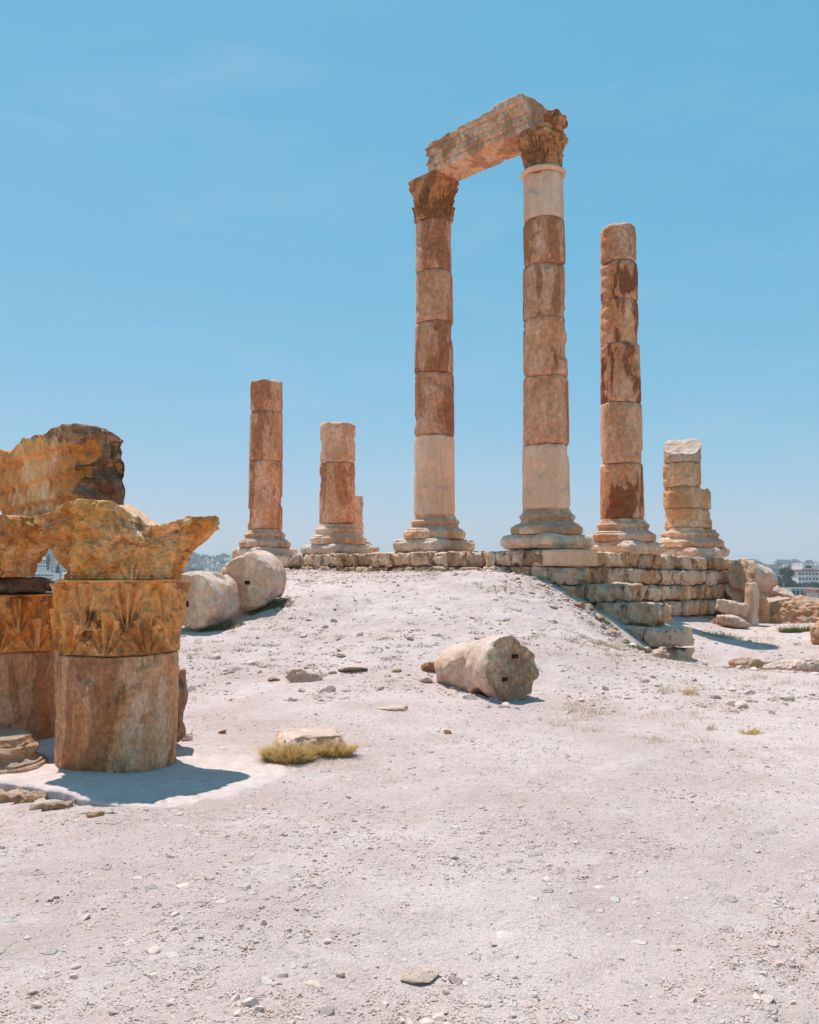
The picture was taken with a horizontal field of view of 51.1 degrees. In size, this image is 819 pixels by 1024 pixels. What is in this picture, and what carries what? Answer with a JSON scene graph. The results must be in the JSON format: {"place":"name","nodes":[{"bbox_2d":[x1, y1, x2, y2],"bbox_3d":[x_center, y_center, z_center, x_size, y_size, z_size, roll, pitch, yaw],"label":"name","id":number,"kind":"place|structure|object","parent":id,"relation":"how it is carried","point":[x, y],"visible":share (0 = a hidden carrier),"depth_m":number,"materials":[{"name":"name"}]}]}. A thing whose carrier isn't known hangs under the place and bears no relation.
{"place":"outdoors","nodes":[
{"label":"outdoors","id":0,"kind":"place"},
{"bbox_2d":[42,557,66,578],"bbox_3d":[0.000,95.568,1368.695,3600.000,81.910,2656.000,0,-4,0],"label":"hills","id":1,"kind":"structure","parent":0,"point":[44,558],"depth_m":866.29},
{"bbox_2d":[36,560,51,572],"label":"building","id":2,"kind":"structure","parent":1,"relation":"on","point":[41,566],"depth_m":698.54,"materials":[{"name":"paint"}]},
{"bbox_2d":[34,573,59,578],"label":"building","id":3,"kind":"structure","parent":1,"relation":"on","point":[52,575],"depth_m":518.61,"materials":[{"name":"paint"}]},
{"bbox_2d":[52,559,66,571],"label":"house","id":4,"kind":"structure","parent":1,"relation":"on","point":[55,563],"depth_m":870.09,"materials":[{"name":"beige paint"}]},
{"bbox_2d":[188,556,197,565],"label":"house","id":5,"kind":"structure","parent":1,"relation":"on","point":[192,560],"depth_m":1053.70,"materials":[{"name":"grey concrete"}]},
{"bbox_2d":[204,565,219,572],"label":"house","id":6,"kind":"structure","parent":1,"relation":"on","point":[212,569],"depth_m":836.18,"materials":[{"name":"paint"}]},
{"bbox_2d":[209,562,226,568],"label":"house","id":7,"kind":"structure","parent":1,"relation":"on","point":[218,565],"depth_m":922.62,"materials":[{"name":"paint"}]},
{"bbox_2d":[763,564,779,577],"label":"house","id":8,"kind":"structure","parent":1,"relation":"on","point":[775,569],"depth_m":710.51,"materials":[{"name":"grey concrete"}]},
{"bbox_2d":[778,566,794,583],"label":"tree","id":9,"kind":"object","parent":1,"relation":"on","point":[787,573],"visible":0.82,"depth_m":517.00,"materials":[{"name":"green plant"}]},
{"bbox_2d":[782,578,803,587],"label":"tree","id":10,"kind":"object","parent":1,"relation":"on","point":[789,583],"visible":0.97,"depth_m":496.37,"materials":[{"name":"green plant"}]},
{"bbox_2d":[785,588,818,595],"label":"building","id":11,"kind":"structure","parent":1,"relation":"on","point":[796,591],"depth_m":328.75,"materials":[{"name":"grey concrete"}]},
{"bbox_2d":[791,563,818,583],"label":"building","id":12,"kind":"structure","parent":1,"relation":"on","point":[806,572],"depth_m":558.58,"materials":[{"name":"paint"}]},
{"bbox_2d":[803,589,818,597],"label":"building","id":13,"kind":"structure","parent":1,"relation":"on","point":[813,593],"depth_m":301.85,"materials":[{"name":"beige paint"}]},
{"bbox_2d":[806,582,818,587],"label":"tree","id":14,"kind":"object","parent":1,"relation":"on","point":[814,585],"visible":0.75,"depth_m":476.40,"materials":[{"name":"green plant"}]},
{"bbox_2d":[0,568,818,1023],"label":"ground","id":15,"kind":"structure","parent":0,"point":[608,981],"depth_m":5.22,"materials":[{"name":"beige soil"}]},
{"bbox_2d":[0,788,29,802],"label":"rock","id":16,"kind":"object","parent":15,"relation":"on","point":[6,796],"visible":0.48,"depth_m":6.34,"materials":[{"name":"stone"}]},
{"bbox_2d":[10,790,46,803],"bbox_3d":[-2.777,2.114,6.301,0.247,0.133,0.152,0,-4,0],"label":"rock","id":17,"kind":"object","parent":15,"relation":"on","point":[32,796],"visible":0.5,"depth_m":6.25,"materials":[{"name":"stone"}]},
{"bbox_2d":[31,1002,41,1007],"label":"pebble","id":18,"kind":"object","parent":15,"relation":"on","point":[36,1004],"visible":1,"depth_m":3.31,"materials":[{"name":"stone"}]},
{"bbox_2d":[29,798,53,809],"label":"rock","id":19,"kind":"object","parent":15,"relation":"on","point":[35,804],"visible":0.56,"depth_m":6.08,"materials":[{"name":"grey stone"}]},
{"bbox_2d":[41,799,75,810],"bbox_3d":[-2.493,2.095,6.090,0.208,0.094,0.127,0,-4,0],"label":"rock","id":20,"kind":"object","parent":15,"relation":"on","point":[47,806],"visible":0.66,"depth_m":6.04,"materials":[{"name":"stone"}]},
{"bbox_2d":[86,811,103,817],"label":"rock","id":21,"kind":"object","parent":15,"relation":"on","point":[89,814],"visible":1,"depth_m":5.74,"materials":[{"name":"stone"}]},
{"bbox_2d":[103,981,113,988],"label":"pebble","id":22,"kind":"object","parent":15,"relation":"on","point":[107,985],"visible":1,"depth_m":3.50,"materials":[{"name":"stone"}]},
{"bbox_2d":[104,806,117,813],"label":"rock","id":23,"kind":"object","parent":15,"relation":"on","point":[109,810],"visible":0.48,"depth_m":5.85,"materials":[{"name":"grey stone"}]},
{"bbox_2d":[120,987,131,994],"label":"pebble","id":24,"kind":"object","parent":15,"relation":"on","point":[125,990],"visible":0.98,"depth_m":3.45,"materials":[{"name":"stone"}]},
{"bbox_2d":[0,736,286,807],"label":"stone floor","id":25,"kind":"structure","parent":15,"relation":"on","point":[178,783],"depth_m":6.63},
{"bbox_2d":[0,729,47,774],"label":"column base fragment","id":26,"kind":"object","parent":25,"relation":"on","point":[19,753],"depth_m":6.91,"materials":[{"name":"stone"}]},
{"bbox_2d":[0,650,58,739],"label":"column drum","id":27,"kind":"object","parent":25,"relation":"on","point":[28,685],"depth_m":7.92,"materials":[{"name":"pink stone"}]},
{"bbox_2d":[0,592,53,652],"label":"carved capital","id":28,"kind":"object","parent":27,"relation":"on","point":[25,624],"visible":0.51,"depth_m":7.93,"materials":[{"name":"brown stone"}]},
{"bbox_2d":[0,577,54,594],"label":"rubble slab","id":29,"kind":"object","parent":28,"relation":"on","point":[24,585],"depth_m":8.07,"materials":[{"name":"stone"}]},
{"bbox_2d":[0,514,52,576],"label":"eroded capital","id":30,"kind":"object","parent":29,"relation":"on","point":[25,546],"visible":0.85,"depth_m":7.87,"materials":[{"name":"stone"}]},
{"bbox_2d":[0,423,124,516],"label":"moulded beam","id":31,"kind":"structure","parent":30,"relation":"on","point":[51,469],"depth_m":8.09,"materials":[{"name":"stone"}]},
{"bbox_2d":[54,650,178,772],"bbox_3d":[-2.484,1.678,7.310,0.999,0.980,0.995,0,-4,0],"label":"column drum","id":32,"kind":"object","parent":25,"relation":"on","point":[117,714],"depth_m":6.89,"materials":[{"name":"brown stone"}]},
{"bbox_2d":[49,578,190,656],"bbox_3d":[-2.489,0.883,7.361,1.157,0.620,1.155,0,-4,0],"label":"carved capital","id":33,"kind":"object","parent":32,"relation":"on","point":[110,617],"visible":1,"depth_m":6.95,"materials":[{"name":"brown stone"}]},
{"bbox_2d":[34,498,219,578],"bbox_3d":[-2.443,0.249,7.408,1.209,0.651,1.202,-2,-4,23],"label":"eroded capital","id":34,"kind":"object","parent":33,"relation":"on","point":[96,539],"visible":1,"depth_m":7.00,"materials":[{"name":"stone"}]},
{"bbox_2d":[146,946,160,954],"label":"pebble","id":35,"kind":"object","parent":15,"relation":"on","point":[153,950],"visible":1,"depth_m":3.79,"materials":[{"name":"stone"}]},
{"bbox_2d":[174,883,189,888],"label":"rock","id":36,"kind":"object","parent":15,"relation":"on","point":[182,886],"visible":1,"depth_m":4.53,"materials":[{"name":"stone"}]},
{"bbox_2d":[177,666,187,742],"bbox_3d":[-2.195,1.767,7.949,0.322,0.730,0.423,0,-4,0],"label":"broken slab","id":37,"kind":"object","parent":15,"relation":"on","point":[182,703],"depth_m":7.82,"materials":[{"name":"stone"}]},
{"bbox_2d":[181,732,192,740],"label":"rock","id":38,"kind":"object","parent":15,"relation":"on","point":[188,736],"visible":0.68,"depth_m":8.35,"materials":[{"name":"grey stone"}]},
{"bbox_2d":[176,571,239,630],"bbox_3d":[-3.957,1.702,16.511,1.125,1.127,0.990,-1,-4,18],"label":"fallen drum","id":39,"kind":"object","parent":15,"relation":"on","point":[213,598],"visible":0.77,"depth_m":16.08,"materials":[{"name":"grey stone"}]},
{"bbox_2d":[204,874,214,879],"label":"pebble","id":40,"kind":"object","parent":15,"relation":"on","point":[209,877],"visible":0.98,"depth_m":4.63,"materials":[{"name":"stone"}]},
{"bbox_2d":[198,621,243,632],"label":"grass","id":41,"kind":"structure","parent":15,"relation":"on","point":[222,627],"depth_m":16.11,"materials":[{"name":"green plant"}]},
{"bbox_2d":[231,993,239,1002],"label":"pebble","id":42,"kind":"object","parent":15,"relation":"on","point":[236,997],"visible":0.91,"depth_m":3.38,"materials":[{"name":"stone"}]},
{"bbox_2d":[232,1009,243,1016],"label":"pebble","id":43,"kind":"object","parent":15,"relation":"on","point":[238,1013],"visible":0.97,"depth_m":3.25,"materials":[{"name":"stone"}]},
{"bbox_2d":[242,997,258,1006],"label":"pebble","id":44,"kind":"object","parent":15,"relation":"on","point":[252,1001],"visible":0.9,"depth_m":3.33,"materials":[{"name":"stone"}]},
{"bbox_2d":[220,550,285,610],"bbox_3d":[-3.178,1.384,17.437,1.202,1.219,1.019,-1,-4,10],"label":"fallen drum","id":45,"kind":"object","parent":15,"relation":"on","point":[259,577],"visible":0.87,"depth_m":16.98,"materials":[{"name":"grey stone"}]},
{"bbox_2d":[248,596,293,614],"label":"grass","id":46,"kind":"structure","parent":15,"relation":"on","point":[277,603],"depth_m":17.13,"materials":[{"name":"green plant"}]},
{"bbox_2d":[249,731,331,763],"bbox_3d":[-1.081,2.066,7.551,0.766,0.254,0.691,-1,-4,19],"label":"grass tuft","id":47,"kind":"object","parent":15,"relation":"on","point":[285,754],"visible":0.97,"depth_m":7.44,"materials":[{"name":"yellow plant"}]},
{"bbox_2d":[285,669,322,682],"bbox_3d":[-1.469,2.285,11.890,0.434,0.238,0.371,3,-5,-39],"label":"rock","id":48,"kind":"object","parent":15,"relation":"on","point":[297,675],"visible":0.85,"depth_m":11.82,"materials":[{"name":"grey stone"}]},
{"bbox_2d":[272,726,346,751],"bbox_3d":[-0.923,2.117,7.915,0.666,0.196,0.579,1,-4,-14],"label":"rock","id":49,"kind":"object","parent":15,"relation":"on","point":[295,735],"visible":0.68,"depth_m":7.76,"materials":[{"name":"grey stone"}]},
{"bbox_2d":[305,980,322,987],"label":"rock","id":50,"kind":"object","parent":15,"relation":"on","point":[315,983],"visible":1,"depth_m":3.54,"materials":[{"name":"stone"}]},
{"bbox_2d":[279,755,372,770],"bbox_3d":[-0.843,2.161,7.413,1.068,0.067,0.564,0,-4,0],"label":"grass tuft","id":51,"kind":"object","parent":15,"relation":"on","point":[321,763],"visible":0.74,"depth_m":7.37,"materials":[{"name":"beige plant"}]},
{"bbox_2d":[318,1005,334,1015],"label":"pebble","id":52,"kind":"object","parent":15,"relation":"on","point":[329,1010],"visible":0.95,"depth_m":3.32,"materials":[{"name":"stone"}]},
{"bbox_2d":[323,685,335,691],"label":"pebble","id":53,"kind":"object","parent":15,"relation":"on","point":[331,688],"visible":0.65,"depth_m":11.01,"materials":[{"name":"stone"}]},
{"bbox_2d":[303,732,370,757],"bbox_3d":[-0.645,2.076,7.670,0.666,0.240,0.635,-2,-4,33],"label":"grass tuft","id":54,"kind":"object","parent":15,"relation":"on","point":[334,751],"visible":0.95,"depth_m":7.62,"materials":[{"name":"yellow plant"}]},
{"bbox_2d":[337,665,367,671],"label":"rock","id":55,"kind":"object","parent":15,"relation":"on","point":[349,667],"visible":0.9,"depth_m":12.47,"materials":[{"name":"grey stone"}]},
{"bbox_2d":[376,705,408,710],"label":"rock","id":56,"kind":"object","parent":15,"relation":"on","point":[397,708],"visible":0.95,"depth_m":9.96,"materials":[{"name":"grey stone"}]},
{"bbox_2d":[400,966,440,982],"bbox_3d":[0.044,1.957,3.616,0.146,0.036,0.142,-2,-4,23],"label":"rock","id":57,"kind":"object","parent":15,"relation":"on","point":[419,974],"visible":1,"depth_m":3.60,"materials":[{"name":"grey stone"}]},
{"bbox_2d":[420,677,432,682],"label":"pebble","id":58,"kind":"object","parent":15,"relation":"on","point":[426,679],"visible":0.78,"depth_m":11.84,"materials":[{"name":"stone"}]},
{"bbox_2d":[420,1018,434,1023],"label":"pebble","id":59,"kind":"object","parent":15,"relation":"on","point":[426,1021],"visible":1,"depth_m":3.26,"materials":[{"name":"stone"}]},
{"bbox_2d":[421,661,434,670],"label":"rock","id":60,"kind":"object","parent":15,"relation":"on","point":[428,666],"visible":0.62,"depth_m":12.54,"materials":[{"name":"stone"}]},
{"bbox_2d":[432,1012,445,1021],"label":"pebble","id":61,"kind":"object","parent":15,"relation":"on","point":[439,1017],"visible":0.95,"depth_m":3.29,"materials":[{"name":"stone"}]},
{"bbox_2d":[437,1007,447,1013],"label":"pebble","id":62,"kind":"object","parent":15,"relation":"on","point":[442,1009],"visible":0.78,"depth_m":3.34,"materials":[{"name":"stone"}]},
{"bbox_2d":[448,976,461,983],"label":"pebble","id":63,"kind":"object","parent":15,"relation":"on","point":[454,980],"visible":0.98,"depth_m":3.58,"materials":[{"name":"stone"}]},
{"bbox_2d":[462,694,475,699],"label":"pebble","id":64,"kind":"object","parent":15,"relation":"on","point":[470,696],"visible":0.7,"depth_m":10.86,"materials":[{"name":"stone"}]},
{"bbox_2d":[233,549,734,661],"bbox_3d":[3.541,2.661,27.020,11.086,2.719,16.434,3,-5,-43],"label":"temple podium","id":65,"kind":"object","parent":15,"relation":"on","point":[651,593],"visible":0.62,"depth_m":21.71,"materials":[{"name":"stone"}]},
{"bbox_2d":[231,379,297,556],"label":"column","id":66,"kind":"structure","parent":65,"relation":"on","point":[265,532],"depth_m":29.09,"materials":[{"name":"stone"}]},
{"bbox_2d":[301,422,373,554],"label":"column","id":67,"kind":"structure","parent":65,"relation":"on","point":[337,531],"depth_m":26.63,"materials":[{"name":"stone"}]},
{"bbox_2d":[354,495,378,551],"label":"column","id":68,"kind":"structure","parent":65,"relation":"on","point":[359,505],"depth_m":31.23,"materials":[{"name":"stone"}]},
{"bbox_2d":[393,170,474,552],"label":"column","id":69,"kind":"structure","parent":65,"relation":"on","point":[435,524],"depth_m":23.97,"materials":[{"name":"stone"}]},
{"bbox_2d":[500,122,594,549],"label":"column","id":70,"kind":"structure","parent":65,"relation":"on","point":[547,518],"depth_m":20.97,"materials":[{"name":"stone"}]},
{"bbox_2d":[424,93,548,180],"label":"lintel","id":71,"kind":"structure","parent":70,"relation":"on","point":[486,140],"depth_m":22.75,"materials":[{"name":"stone"}]},
{"bbox_2d":[543,108,567,132],"bbox_3d":[3.682,-9.763,21.515,0.516,0.599,0.718,-3,-5,39],"label":"stone fragment","id":72,"kind":"object","parent":70,"relation":"on","point":[556,117],"visible":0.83,"depth_m":21.33,"materials":[{"name":"stone"}]},
{"bbox_2d":[590,222,665,554],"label":"column","id":73,"kind":"structure","parent":65,"relation":"on","point":[623,525],"depth_m":23.11,"materials":[{"name":"stone"}]},
{"bbox_2d":[655,438,720,555],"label":"column","id":74,"kind":"structure","parent":65,"relation":"on","point":[684,533],"depth_m":26.60,"materials":[{"name":"stone"}]},
{"bbox_2d":[701,488,729,556],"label":"column","id":75,"kind":"structure","parent":65,"relation":"on","point":[713,535],"depth_m":28.23,"materials":[{"name":"stone"}]},
{"bbox_2d":[724,583,744,602],"bbox_3d":[9.913,2.535,26.081,0.774,0.992,0.684,0,-4,0],"label":"rock","id":76,"kind":"object","parent":65,"relation":"on","point":[732,593],"visible":0.54,"depth_m":25.91,"materials":[{"name":"stone"}]},
{"bbox_2d":[728,558,777,596],"bbox_3d":[10.373,1.984,25.917,1.301,1.201,1.024,2,-4,-30],"label":"fallen drum","id":77,"kind":"object","parent":76,"relation":"on","point":[742,572],"visible":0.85,"depth_m":25.59,"materials":[{"name":"grey stone"}]},
{"bbox_2d":[434,634,538,700],"bbox_3d":[0.986,2.101,11.669,0.911,0.932,1.354,3,-4,-36],"label":"fallen drum","id":78,"kind":"object","parent":15,"relation":"on","point":[502,667],"visible":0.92,"depth_m":11.24,"materials":[{"name":"grey stone"}]},
{"bbox_2d":[476,584,522,593],"bbox_3d":[1.903,1.639,18.166,1.044,0.228,0.643,0,-4,0],"label":"grass tuft","id":79,"kind":"object","parent":15,"relation":"on","point":[497,589],"visible":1,"depth_m":18.12,"materials":[{"name":"beige plant"}]},
{"bbox_2d":[496,931,512,937],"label":"rock","id":80,"kind":"object","parent":15,"relation":"on","point":[503,933],"visible":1,"depth_m":4.03,"materials":[{"name":"stone"}]},
{"bbox_2d":[587,638,626,651],"bbox_3d":[3.448,2.305,14.925,0.755,0.266,0.531,0,-4,0],"label":"grass tuft","id":81,"kind":"object","parent":15,"relation":"on","point":[606,644],"visible":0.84,"depth_m":14.88,"materials":[{"name":"plant"}]},
{"bbox_2d":[652,646,670,659],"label":"rock","id":82,"kind":"object","parent":15,"relation":"on","point":[662,652],"visible":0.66,"depth_m":16.39,"materials":[{"name":"grey stone"}]},
{"bbox_2d":[535,635,818,743],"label":"sparse straw","id":83,"kind":"object","parent":15,"relation":"on","point":[659,739],"visible":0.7,"depth_m":11.19,"materials":[{"name":"beige plant"}]},
{"bbox_2d":[674,683,702,695],"bbox_3d":[3.852,2.434,11.822,0.448,0.202,0.354,0,-4,0],"label":"grass tuft","id":84,"kind":"object","parent":15,"relation":"on","point":[688,692],"visible":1,"depth_m":11.80,"materials":[{"name":"yellow plant"}]},
{"bbox_2d":[701,630,743,639],"bbox_3d":[7.663,2.988,20.910,1.157,0.262,0.750,0,-4,0],"label":"grass tuft","id":85,"kind":"object","parent":15,"relation":"on","point":[724,636],"visible":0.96,"depth_m":20.87,"materials":[{"name":"plant"}]},
{"bbox_2d":[715,599,749,616],"bbox_3d":[9.161,2.720,24.375,0.923,0.503,0.536,-1,-4,9],"label":"stone block","id":86,"kind":"object","parent":15,"relation":"on","point":[730,607],"depth_m":24.15,"materials":[{"name":"stone"}]},
{"bbox_2d":[716,614,750,628],"bbox_3d":[8.854,3.017,23.438,0.839,0.420,0.659,0,-4,0],"label":"rock","id":87,"kind":"object","parent":15,"relation":"on","point":[732,621],"visible":0.97,"depth_m":23.22,"materials":[{"name":"grey stone"}]},
{"bbox_2d":[735,701,748,708],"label":"pebble","id":88,"kind":"object","parent":15,"relation":"on","point":[740,704],"visible":0.75,"depth_m":10.75,"materials":[{"name":"stone"}]},
{"bbox_2d":[728,657,763,668],"bbox_3d":[6.159,2.847,15.788,0.631,0.375,0.502,3,-4,-35],"label":"rock","id":89,"kind":"object","parent":15,"relation":"on","point":[746,662],"visible":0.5,"depth_m":15.62,"materials":[{"name":"stone"}]},
{"bbox_2d":[731,614,767,623],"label":"rock","id":90,"kind":"object","parent":15,"relation":"on","point":[761,620],"visible":0.13,"depth_m":25.08,"materials":[{"name":"stone"}]},
{"bbox_2d":[738,727,763,734],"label":"grass tuft","id":91,"kind":"object","parent":15,"relation":"on","point":[754,731],"visible":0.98,"depth_m":9.14,"materials":[{"name":"yellow plant"}]},
{"bbox_2d":[744,582,759,625],"bbox_3d":[9.648,2.698,24.173,0.323,1.426,0.343,2,-4,-30],"label":"stone block","id":92,"kind":"object","parent":15,"relation":"on","point":[752,593],"depth_m":24.07,"materials":[{"name":"stone"}]},
{"bbox_2d":[758,592,769,623],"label":"rock","id":93,"kind":"object","parent":15,"relation":"on","point":[764,611],"visible":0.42,"depth_m":25.08,"materials":[{"name":"stone"}]},
{"bbox_2d":[761,994,774,1002],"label":"pebble","id":94,"kind":"object","parent":15,"relation":"on","point":[768,998],"visible":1,"depth_m":3.41,"materials":[{"name":"stone"}]},
{"bbox_2d":[750,627,791,631],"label":"rock","id":95,"kind":"object","parent":15,"relation":"on","point":[773,629],"visible":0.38,"depth_m":22.80,"materials":[{"name":"grey stone"}]},
{"bbox_2d":[767,940,777,946],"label":"pebble","id":96,"kind":"object","parent":15,"relation":"on","point":[771,943],"visible":1,"depth_m":3.88,"materials":[{"name":"stone"}]},
{"bbox_2d":[758,660,793,670],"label":"rock","id":97,"kind":"object","parent":15,"relation":"on","point":[783,665],"visible":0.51,"depth_m":15.90,"materials":[{"name":"grey stone"}]},
{"bbox_2d":[779,694,794,700],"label":"pebble","id":98,"kind":"object","parent":15,"relation":"on","point":[789,697],"visible":0.88,"depth_m":11.19,"materials":[{"name":"stone"}]},
{"bbox_2d":[761,658,816,664],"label":"kerb stone","id":99,"kind":"object","parent":15,"relation":"on","point":[765,662],"visible":0.16,"depth_m":17.56,"materials":[{"name":"grey stone"}]},
{"bbox_2d":[776,624,803,632],"bbox_3d":[10.015,3.015,22.491,0.861,0.319,0.786,0,-4,0],"label":"grass tuft","id":100,"kind":"object","parent":15,"relation":"on","point":[794,629],"visible":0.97,"depth_m":22.43,"materials":[{"name":"green plant"}]},
{"bbox_2d":[769,595,818,623],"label":"bedrock outcrop","id":101,"kind":"object","parent":15,"relation":"on","point":[800,609],"visible":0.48,"depth_m":25.01,"materials":[{"name":"stone"}]},
{"bbox_2d":[767,596,791,604],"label":"rock","id":102,"kind":"object","parent":101,"relation":"on","point":[772,599],"visible":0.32,"depth_m":26.33,"materials":[{"name":"grey stone"}]},
{"bbox_2d":[767,585,794,597],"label":"rock","id":103,"kind":"object","parent":102,"relation":"on","point":[777,590],"visible":0.65,"depth_m":26.65,"materials":[{"name":"grey stone"}]},
{"bbox_2d":[784,659,810,671],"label":"rock","id":104,"kind":"object","parent":15,"relation":"on","point":[800,665],"visible":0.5,"depth_m":16.15,"materials":[{"name":"grey stone"}]},
{"bbox_2d":[807,658,818,671],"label":"rock","id":105,"kind":"object","parent":15,"relation":"on","point":[814,664],"visible":0.45,"depth_m":16.49,"materials":[{"name":"grey stone"}]},
{"bbox_2d":[810,621,818,644],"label":"rock","id":106,"kind":"object","parent":15,"relation":"on","point":[814,631],"visible":0.92,"depth_m":20.27,"materials":[{"name":"stone"}]},
{"bbox_2d":[0,0,818,563],"label":"sky","id":107,"kind":"structure","parent":0,"point":[201,201],"materials":[{"name":"blue"}]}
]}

